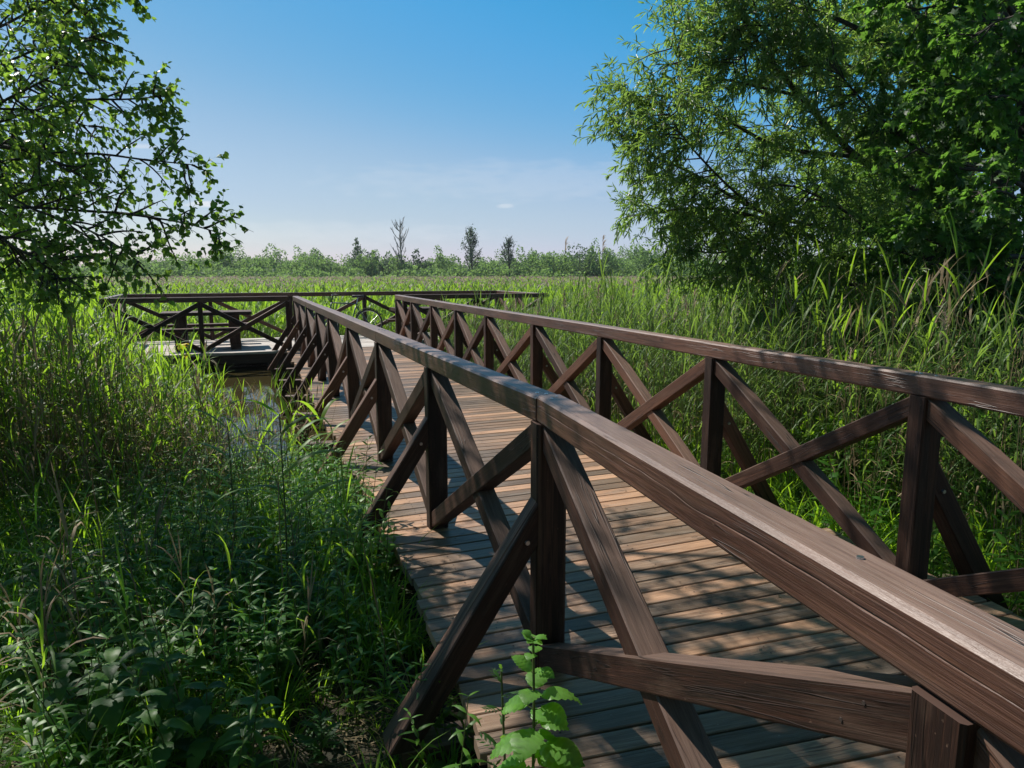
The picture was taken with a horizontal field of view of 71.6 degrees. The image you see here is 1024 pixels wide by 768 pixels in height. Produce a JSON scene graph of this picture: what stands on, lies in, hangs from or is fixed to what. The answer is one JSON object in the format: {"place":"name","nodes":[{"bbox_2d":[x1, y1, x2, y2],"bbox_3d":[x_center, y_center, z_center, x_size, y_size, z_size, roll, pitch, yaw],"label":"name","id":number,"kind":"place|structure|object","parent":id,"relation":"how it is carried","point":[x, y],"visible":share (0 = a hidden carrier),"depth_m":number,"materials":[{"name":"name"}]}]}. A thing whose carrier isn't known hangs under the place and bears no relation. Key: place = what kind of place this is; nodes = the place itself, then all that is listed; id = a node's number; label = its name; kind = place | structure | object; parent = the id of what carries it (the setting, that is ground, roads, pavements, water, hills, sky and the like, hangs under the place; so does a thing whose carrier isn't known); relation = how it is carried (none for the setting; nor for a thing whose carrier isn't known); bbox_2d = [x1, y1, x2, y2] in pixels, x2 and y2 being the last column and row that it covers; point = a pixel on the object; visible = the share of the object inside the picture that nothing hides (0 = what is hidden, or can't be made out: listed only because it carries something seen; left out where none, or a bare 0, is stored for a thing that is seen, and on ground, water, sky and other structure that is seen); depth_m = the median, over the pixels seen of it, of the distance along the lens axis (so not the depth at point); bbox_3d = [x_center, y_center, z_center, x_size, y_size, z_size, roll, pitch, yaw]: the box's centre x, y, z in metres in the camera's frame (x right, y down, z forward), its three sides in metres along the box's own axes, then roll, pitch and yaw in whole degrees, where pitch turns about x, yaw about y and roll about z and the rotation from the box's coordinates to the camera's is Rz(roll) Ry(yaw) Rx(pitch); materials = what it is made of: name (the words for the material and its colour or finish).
{"place":"outdoors","nodes":[
{"label":"outdoors","id":0,"kind":"place"},
{"bbox_2d":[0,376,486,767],"bbox_3d":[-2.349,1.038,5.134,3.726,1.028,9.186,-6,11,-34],"label":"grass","id":1,"kind":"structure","parent":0,"point":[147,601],"depth_m":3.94,"materials":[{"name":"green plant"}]},
{"bbox_2d":[4,284,691,501],"bbox_3d":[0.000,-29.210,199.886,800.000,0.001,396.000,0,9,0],"label":"water","id":2,"kind":"structure","parent":0,"point":[251,374],"depth_m":11.48,"materials":[{"name":"brown liquid"}]},
{"bbox_2d":[125,331,528,369],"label":"viewing platform","id":3,"kind":"structure","parent":2,"relation":"in","point":[255,350],"depth_m":14.44,"materials":[{"name":"wood"}]},
{"bbox_2d":[104,294,127,342],"bbox_3d":[-8.191,-1.082,14.725,0.124,1.484,2.750,-4,10,-22],"label":"railing","id":4,"kind":"object","parent":3,"relation":"attached to","point":[123,308],"visible":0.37,"depth_m":15.54,"materials":[{"name":"brown wood"}]},
{"bbox_2d":[99,296,291,371],"bbox_3d":[-6.121,-0.964,13.963,3.424,1.484,0.120,-4,10,-22],"label":"railing","id":5,"kind":"object","parent":3,"relation":"attached to","point":[199,305],"visible":0.77,"depth_m":13.92,"materials":[{"name":"brown wood"}]},
{"bbox_2d":[160,310,252,351],"bbox_3d":[-6.478,-1.168,15.151,1.750,0.759,1.660,-4,10,-22],"label":"picnic table","id":6,"kind":"object","parent":3,"relation":"on","point":[181,327],"visible":0.8,"depth_m":14.69,"materials":[{"name":"brown wood"}]},
{"bbox_2d":[118,290,496,339],"bbox_3d":[-4.587,-1.560,17.791,9.205,1.484,0.120,-4,10,-22],"label":"railing","id":7,"kind":"object","parent":3,"relation":"attached to","point":[212,336],"visible":0.41,"depth_m":17.25,"materials":[{"name":"brown wood"}]},
{"bbox_2d":[313,294,382,336],"bbox_3d":[-4.019,-1.701,17.283,1.681,1.168,0.610,-1,9,-5],"label":"bicycle","id":8,"kind":"object","parent":3,"relation":"on","point":[359,312],"visible":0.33,"depth_m":17.38,"materials":[{"name":"black metal"}]},
{"bbox_2d":[402,293,545,339],"bbox_3d":[-0.785,-1.312,16.202,3.454,1.484,0.119,-4,10,-22],"label":"railing","id":9,"kind":"object","parent":3,"relation":"attached to","point":[449,296],"visible":0.35,"depth_m":16.01,"materials":[{"name":"brown wood"}]},
{"bbox_2d":[497,290,537,325],"bbox_3d":[0.156,-1.610,18.114,0.123,1.484,2.750,-4,10,-22],"label":"railing","id":10,"kind":"object","parent":3,"relation":"attached to","point":[519,300],"visible":0.23,"depth_m":18.34,"materials":[{"name":"brown wood"}]},
{"bbox_2d":[612,279,639,368],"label":"tall reed","id":11,"kind":"object","parent":2,"relation":"on","point":[634,290],"visible":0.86,"depth_m":8.44,"materials":[{"name":"green plant"}]},
{"bbox_2d":[0,274,1023,767],"bbox_3d":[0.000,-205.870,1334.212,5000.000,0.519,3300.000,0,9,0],"label":"marsh ground","id":12,"kind":"structure","parent":0,"point":[332,752],"depth_m":3.07,"materials":[{"name":"soil"}]},
{"bbox_2d":[0,496,51,572],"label":"broad leaved plant","id":13,"kind":"object","parent":12,"relation":"on","point":[35,531],"visible":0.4,"depth_m":4.31,"materials":[{"name":"green plant"}]},
{"bbox_2d":[0,549,80,635],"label":"broad leaved plant","id":14,"kind":"object","parent":12,"relation":"on","point":[30,607],"visible":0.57,"depth_m":3.53,"materials":[{"name":"green plant"}]},
{"bbox_2d":[0,625,81,715],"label":"broad leaved plant","id":15,"kind":"object","parent":12,"relation":"on","point":[16,675],"visible":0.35,"depth_m":2.92,"materials":[{"name":"green plant"}]},
{"bbox_2d":[0,569,83,643],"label":"grass tussock","id":16,"kind":"object","parent":12,"relation":"on","point":[22,620],"depth_m":3.55,"materials":[{"name":"green plant"}]},
{"bbox_2d":[2,590,137,720],"bbox_3d":[-1.734,1.145,2.840,0.495,0.521,0.452,0,9,0],"label":"broad leaved plant","id":17,"kind":"object","parent":12,"relation":"on","point":[59,639],"visible":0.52,"depth_m":2.83,"materials":[{"name":"green plant"}]},
{"bbox_2d":[13,641,178,767],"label":"broad leaved plant","id":18,"kind":"object","parent":12,"relation":"on","point":[106,685],"visible":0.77,"depth_m":2.55,"materials":[{"name":"green plant"}]},
{"bbox_2d":[52,551,151,644],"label":"broad leaved plant","id":19,"kind":"object","parent":12,"relation":"on","point":[83,590],"visible":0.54,"depth_m":3.37,"materials":[{"name":"green plant"}]},
{"bbox_2d":[0,0,252,319],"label":"alder tree","id":20,"kind":"object","parent":12,"relation":"on","point":[17,149],"visible":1,"depth_m":4.47,"materials":[{"name":"green plant"}]},
{"bbox_2d":[101,510,166,576],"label":"broad leaved plant","id":21,"kind":"object","parent":12,"relation":"on","point":[126,529],"visible":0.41,"depth_m":4.22,"materials":[{"name":"green plant"}]},
{"bbox_2d":[0,251,335,519],"bbox_3d":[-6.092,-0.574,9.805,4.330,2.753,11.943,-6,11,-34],"label":"reed bed","id":22,"kind":"object","parent":12,"relation":"on","point":[152,375],"visible":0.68,"depth_m":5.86,"materials":[{"name":"green plant"}]},
{"bbox_2d":[115,578,233,713],"bbox_3d":[-1.479,1.134,3.065,0.527,0.483,0.507,0,9,0],"label":"broad leaved plant","id":23,"kind":"object","parent":12,"relation":"on","point":[200,660],"visible":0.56,"depth_m":3.05,"materials":[{"name":"green plant"}]},
{"bbox_2d":[129,343,227,459],"bbox_3d":[-3.128,0.372,7.148,0.871,1.567,1.221,0,9,0],"label":"yellow iris","id":24,"kind":"object","parent":12,"relation":"on","point":[184,345],"visible":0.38,"depth_m":7.05,"materials":[{"name":"green plant"}]},
{"bbox_2d":[159,519,238,591],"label":"broad leaved plant","id":25,"kind":"object","parent":12,"relation":"on","point":[212,552],"visible":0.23,"depth_m":3.96,"materials":[{"name":"green plant"}]},
{"bbox_2d":[113,653,288,767],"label":"broad leaved plant","id":26,"kind":"object","parent":12,"relation":"on","point":[194,752],"visible":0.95,"depth_m":2.53,"materials":[{"name":"green plant"}]},
{"bbox_2d":[189,556,241,660],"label":"broad leaved plant","id":27,"kind":"object","parent":12,"relation":"on","point":[238,595],"visible":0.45,"depth_m":3.42,"materials":[{"name":"green plant"}]},
{"bbox_2d":[0,479,444,767],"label":"ground herbs","id":28,"kind":"object","parent":12,"relation":"on","point":[13,708],"visible":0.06,"depth_m":3.31,"materials":[{"name":"green plant"}]},
{"bbox_2d":[221,253,233,265],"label":"distant tree","id":29,"kind":"object","parent":12,"relation":"on","point":[229,258],"visible":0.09,"depth_m":120.54,"materials":[{"name":"green plant"}]},
{"bbox_2d":[176,409,292,565],"bbox_3d":[-1.579,0.675,4.085,0.784,1.078,0.214,1,9,8],"label":"tall reed","id":30,"kind":"object","parent":12,"relation":"on","point":[217,497],"visible":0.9,"depth_m":4.03,"materials":[{"name":"green plant"}]},
{"bbox_2d":[233,243,246,268],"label":"distant tree","id":31,"kind":"object","parent":12,"relation":"on","point":[238,254],"visible":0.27,"depth_m":122.91,"materials":[{"name":"green plant"}]},
{"bbox_2d":[0,535,484,767],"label":"straw litter","id":32,"kind":"object","parent":12,"relation":"on","point":[286,746],"visible":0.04,"depth_m":2.92,"materials":[{"name":"plant"}]},
{"bbox_2d":[0,425,485,767],"bbox_3d":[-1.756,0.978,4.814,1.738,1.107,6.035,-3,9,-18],"label":"ground herbs","id":33,"kind":"object","parent":12,"relation":"on","point":[37,749],"visible":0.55,"depth_m":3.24,"materials":[{"name":"green plant"}]},
{"bbox_2d":[198,408,301,483],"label":"broad reed","id":34,"kind":"object","parent":12,"relation":"on","point":[262,437],"visible":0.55,"depth_m":5.54,"materials":[{"name":"green plant"}]},
{"bbox_2d":[223,524,289,608],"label":"broad leaved plant","id":35,"kind":"object","parent":12,"relation":"on","point":[266,556],"visible":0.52,"depth_m":3.85,"materials":[{"name":"green plant"}]},
{"bbox_2d":[232,616,302,705],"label":"broad leaved plant","id":36,"kind":"object","parent":12,"relation":"on","point":[276,664],"visible":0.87,"depth_m":3.03,"materials":[{"name":"green plant"}]},
{"bbox_2d":[193,631,341,744],"bbox_3d":[-0.993,1.264,2.962,0.620,0.365,0.612,0,9,0],"label":"grass tussock","id":37,"kind":"object","parent":12,"relation":"on","point":[272,714],"depth_m":2.96,"materials":[{"name":"green plant"}]},
{"bbox_2d":[210,399,365,623],"bbox_3d":[-1.067,0.677,3.483,0.820,1.292,0.386,-5,10,-27],"label":"tall reed","id":38,"kind":"object","parent":12,"relation":"on","point":[307,496],"visible":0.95,"depth_m":3.50,"materials":[{"name":"green plant"}]},
{"bbox_2d":[236,418,341,492],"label":"broad reed","id":39,"kind":"object","parent":12,"relation":"on","point":[297,434],"visible":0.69,"depth_m":5.38,"materials":[{"name":"green plant"}]},
{"bbox_2d":[275,388,313,461],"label":"broad reed","id":40,"kind":"object","parent":12,"relation":"on","point":[286,413],"visible":0.41,"depth_m":7.33,"materials":[{"name":"green plant"}]},
{"bbox_2d":[284,468,320,531],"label":"leafy herb","id":41,"kind":"object","parent":12,"relation":"on","point":[300,492],"visible":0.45,"depth_m":4.62,"materials":[{"name":"green plant"}]},
{"bbox_2d":[283,558,336,662],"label":"broad leaved plant","id":42,"kind":"object","parent":12,"relation":"on","point":[315,588],"visible":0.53,"depth_m":3.48,"materials":[{"name":"green plant"}]},
{"bbox_2d":[290,706,345,763],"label":"thistle","id":43,"kind":"object","parent":12,"relation":"on","point":[310,743],"visible":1,"depth_m":2.75,"materials":[{"name":"green plant"}]},
{"bbox_2d":[303,437,340,504],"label":"leafy herb","id":44,"kind":"object","parent":12,"relation":"on","point":[313,473],"visible":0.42,"depth_m":5.23,"materials":[{"name":"green plant"}]},
{"bbox_2d":[287,399,361,467],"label":"broad reed","id":45,"kind":"object","parent":12,"relation":"on","point":[323,412],"visible":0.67,"depth_m":6.14,"materials":[{"name":"green plant"}]},
{"bbox_2d":[322,478,357,558],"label":"leafy herb","id":46,"kind":"object","parent":12,"relation":"on","point":[329,513],"visible":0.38,"depth_m":4.30,"materials":[{"name":"green plant"}]},
{"bbox_2d":[324,450,358,523],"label":"leafy herb","id":47,"kind":"object","parent":12,"relation":"on","point":[352,482],"visible":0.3,"depth_m":4.91,"materials":[{"name":"green plant"}]},
{"bbox_2d":[294,566,408,638],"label":"grass tussock","id":48,"kind":"object","parent":12,"relation":"on","point":[357,611],"depth_m":3.68,"materials":[{"name":"green plant"}]},
{"bbox_2d":[346,237,364,275],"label":"distant tree","id":49,"kind":"object","parent":12,"relation":"on","point":[357,248],"visible":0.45,"depth_m":115.76,"materials":[{"name":"green plant"}]},
{"bbox_2d":[350,435,375,501],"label":"leafy herb","id":50,"kind":"object","parent":12,"relation":"on","point":[364,442],"visible":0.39,"depth_m":5.74,"materials":[{"name":"green plant"}]},
{"bbox_2d":[340,505,386,599],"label":"leafy herb","id":51,"kind":"object","parent":12,"relation":"on","point":[356,520],"visible":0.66,"depth_m":3.93,"materials":[{"name":"green plant"}]},
{"bbox_2d":[343,449,383,532],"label":"leafy herb","id":52,"kind":"object","parent":12,"relation":"on","point":[368,491],"visible":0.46,"depth_m":4.54,"materials":[{"name":"green plant"}]},
{"bbox_2d":[366,252,394,271],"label":"distant tree","id":53,"kind":"object","parent":12,"relation":"on","point":[383,262],"visible":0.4,"depth_m":117.83,"materials":[{"name":"green plant"}]},
{"bbox_2d":[343,576,432,658],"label":"grass tussock","id":54,"kind":"object","parent":12,"relation":"on","point":[386,628],"depth_m":3.49,"materials":[{"name":"green plant"}]},
{"bbox_2d":[370,510,407,593],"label":"leafy herb","id":55,"kind":"object","parent":12,"relation":"on","point":[389,549],"visible":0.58,"depth_m":4.08,"materials":[{"name":"green plant"}]},
{"bbox_2d":[8,261,776,283],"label":"bushes","id":56,"kind":"object","parent":12,"relation":"on","point":[178,272],"visible":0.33,"depth_m":104.32,"materials":[{"name":"green plant"}]},
{"bbox_2d":[390,216,408,269],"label":"bare tree","id":57,"kind":"object","parent":12,"relation":"on","point":[400,240],"visible":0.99,"depth_m":112.61,"materials":[{"name":"grey plant"}]},
{"bbox_2d":[407,248,432,272],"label":"distant tree","id":58,"kind":"object","parent":12,"relation":"on","point":[425,265],"visible":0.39,"depth_m":114.75,"materials":[{"name":"green plant"}]},
{"bbox_2d":[0,238,839,280],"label":"wood","id":59,"kind":"object","parent":12,"relation":"on","point":[639,260],"visible":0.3,"depth_m":114.83,"materials":[{"name":"green plant"}]},
{"bbox_2d":[0,275,844,297],"bbox_3d":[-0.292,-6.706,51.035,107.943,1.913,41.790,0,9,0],"label":"reed field","id":60,"kind":"structure","parent":12,"relation":"on","point":[399,282],"depth_m":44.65,"materials":[{"name":"green plant"}]},
{"bbox_2d":[433,245,453,271],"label":"distant tree","id":61,"kind":"object","parent":12,"relation":"on","point":[440,264],"visible":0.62,"depth_m":116.36,"materials":[{"name":"green plant"}]},
{"bbox_2d":[0,280,901,360],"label":"reed bed","id":62,"kind":"object","parent":12,"relation":"on","point":[275,318],"visible":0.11,"depth_m":20.62,"materials":[{"name":"green plant"}]},
{"bbox_2d":[431,710,475,767],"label":"dock plant","id":63,"kind":"object","parent":12,"relation":"on","point":[442,763],"visible":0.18,"depth_m":2.69,"materials":[{"name":"green plant"}]},
{"bbox_2d":[461,224,482,273],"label":"tree","id":64,"kind":"object","parent":12,"relation":"on","point":[472,242],"visible":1,"depth_m":112.80,"materials":[{"name":"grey plant"}]},
{"bbox_2d":[475,664,517,767],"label":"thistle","id":65,"kind":"object","parent":12,"relation":"on","point":[502,722],"visible":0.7,"depth_m":2.13,"materials":[{"name":"green plant"}]},
{"bbox_2d":[499,236,516,276],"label":"tree","id":66,"kind":"object","parent":12,"relation":"on","point":[509,254],"visible":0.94,"depth_m":112.81,"materials":[{"name":"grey plant"}]},
{"bbox_2d":[490,630,584,767],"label":"leafy plant","id":67,"kind":"object","parent":12,"relation":"on","point":[523,745],"visible":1,"depth_m":1.76,"materials":[{"name":"green plant"}]},
{"bbox_2d":[536,253,570,274],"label":"distant tree","id":68,"kind":"object","parent":12,"relation":"on","point":[543,267],"visible":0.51,"depth_m":109.61,"materials":[{"name":"green plant"}]},
{"bbox_2d":[555,238,569,342],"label":"tall reed","id":69,"kind":"object","parent":12,"relation":"on","point":[566,243],"visible":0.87,"depth_m":10.84,"materials":[{"name":"green plant"}]},
{"bbox_2d":[565,244,613,275],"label":"distant tree","id":70,"kind":"object","parent":12,"relation":"on","point":[572,257],"visible":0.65,"depth_m":109.66,"materials":[{"name":"green plant"}]},
{"bbox_2d":[595,235,607,321],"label":"tall reed","id":71,"kind":"object","parent":12,"relation":"on","point":[604,241],"visible":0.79,"depth_m":8.85,"materials":[{"name":"green plant"}]},
{"bbox_2d":[268,346,1023,767],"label":"boardwalk","id":72,"kind":"structure","parent":12,"relation":"on","point":[704,596],"depth_m":3.30,"materials":[{"name":"brown wood"}]},
{"bbox_2d":[268,296,565,755],"bbox_3d":[-2.422,-0.132,8.626,0.720,1.484,12.918,-3,9,-21],"label":"railing","id":73,"kind":"object","parent":72,"relation":"attached to","point":[376,392],"visible":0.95,"depth_m":3.95,"materials":[{"name":"brown wood"}]},
{"bbox_2d":[341,386,867,766],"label":"leaf litter","id":74,"kind":"object","parent":72,"relation":"on","point":[653,566],"visible":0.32,"depth_m":3.35,"materials":[{"name":"plant"}]},
{"bbox_2d":[395,295,965,576],"bbox_3d":[0.006,-0.270,9.516,0.719,1.484,13.068,-3,9,-20],"label":"railing","id":75,"kind":"object","parent":72,"relation":"attached to","point":[715,371],"visible":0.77,"depth_m":4.82,"materials":[{"name":"brown wood"}]},
{"bbox_2d":[383,394,1023,767],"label":"railing","id":76,"kind":"object","parent":72,"relation":"attached to","point":[953,697],"visible":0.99,"depth_m":1.30,"materials":[{"name":"brown wood"}]},
{"bbox_2d":[904,374,1023,609],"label":"railing","id":77,"kind":"object","parent":72,"relation":"attached to","point":[994,465],"visible":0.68,"depth_m":3.12,"materials":[{"name":"brown wood"}]},
{"bbox_2d":[410,209,1023,604],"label":"reed bed","id":78,"kind":"object","parent":12,"relation":"on","point":[657,369],"visible":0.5,"depth_m":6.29,"materials":[{"name":"green plant"}]},
{"bbox_2d":[745,286,824,350],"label":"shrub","id":79,"kind":"object","parent":12,"relation":"on","point":[800,311],"depth_m":11.25,"materials":[{"name":"green plant"}]},
{"bbox_2d":[573,0,1023,355],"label":"willow tree","id":80,"kind":"object","parent":12,"relation":"on","point":[688,226],"visible":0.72,"depth_m":7.60,"materials":[{"name":"green plant"}]},
{"bbox_2d":[786,396,902,501],"bbox_3d":[2.818,0.541,5.834,1.108,0.884,0.947,-5,10,-31],"label":"shrub","id":81,"kind":"object","parent":12,"relation":"on","point":[831,420],"visible":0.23,"depth_m":5.68,"materials":[{"name":"green plant"}]},
{"bbox_2d":[682,364,1023,617],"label":"ground herbs","id":82,"kind":"object","parent":12,"relation":"on","point":[934,551],"visible":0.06,"depth_m":4.62,"materials":[{"name":"green plant"}]},
{"bbox_2d":[809,279,937,363],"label":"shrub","id":83,"kind":"object","parent":12,"relation":"on","point":[870,340],"visible":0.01,"depth_m":9.48,"materials":[{"name":"green plant"}]},
{"bbox_2d":[793,0,1023,292],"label":"dense tree","id":84,"kind":"object","parent":12,"relation":"on","point":[859,22],"visible":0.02,"depth_m":12.86,"materials":[{"name":"green plant"}]},
{"bbox_2d":[844,0,1023,365],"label":"maple tree","id":85,"kind":"object","parent":12,"relation":"on","point":[987,71],"visible":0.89,"depth_m":6.16,"materials":[{"name":"green plant"}]},
{"bbox_2d":[882,257,1020,384],"bbox_3d":[5.487,-0.564,8.245,2.132,2.235,1.394,0,9,0],"label":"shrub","id":86,"kind":"object","parent":12,"relation":"on","point":[982,339],"visible":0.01,"depth_m":8.09,"materials":[{"name":"green plant"}]},
{"bbox_2d":[902,377,1023,522],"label":"shrub","id":87,"kind":"object","parent":12,"relation":"on","point":[1009,431],"visible":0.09,"depth_m":5.18,"materials":[{"name":"green plant"}]},
{"bbox_2d":[0,0,1023,267],"label":"sky","id":88,"kind":"structure","parent":0,"point":[337,122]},
{"bbox_2d":[690,360,701,448],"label":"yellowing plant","id":89,"kind":"object","parent":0,"point":[699,411],"visible":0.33,"depth_m":6.72,"materials":[{"name":"green plant"}]},
{"bbox_2d":[590,391,1023,614],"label":"grass","id":90,"kind":"structure","parent":0,"point":[885,537],"depth_m":5.00,"materials":[{"name":"green plant"}]}
]}

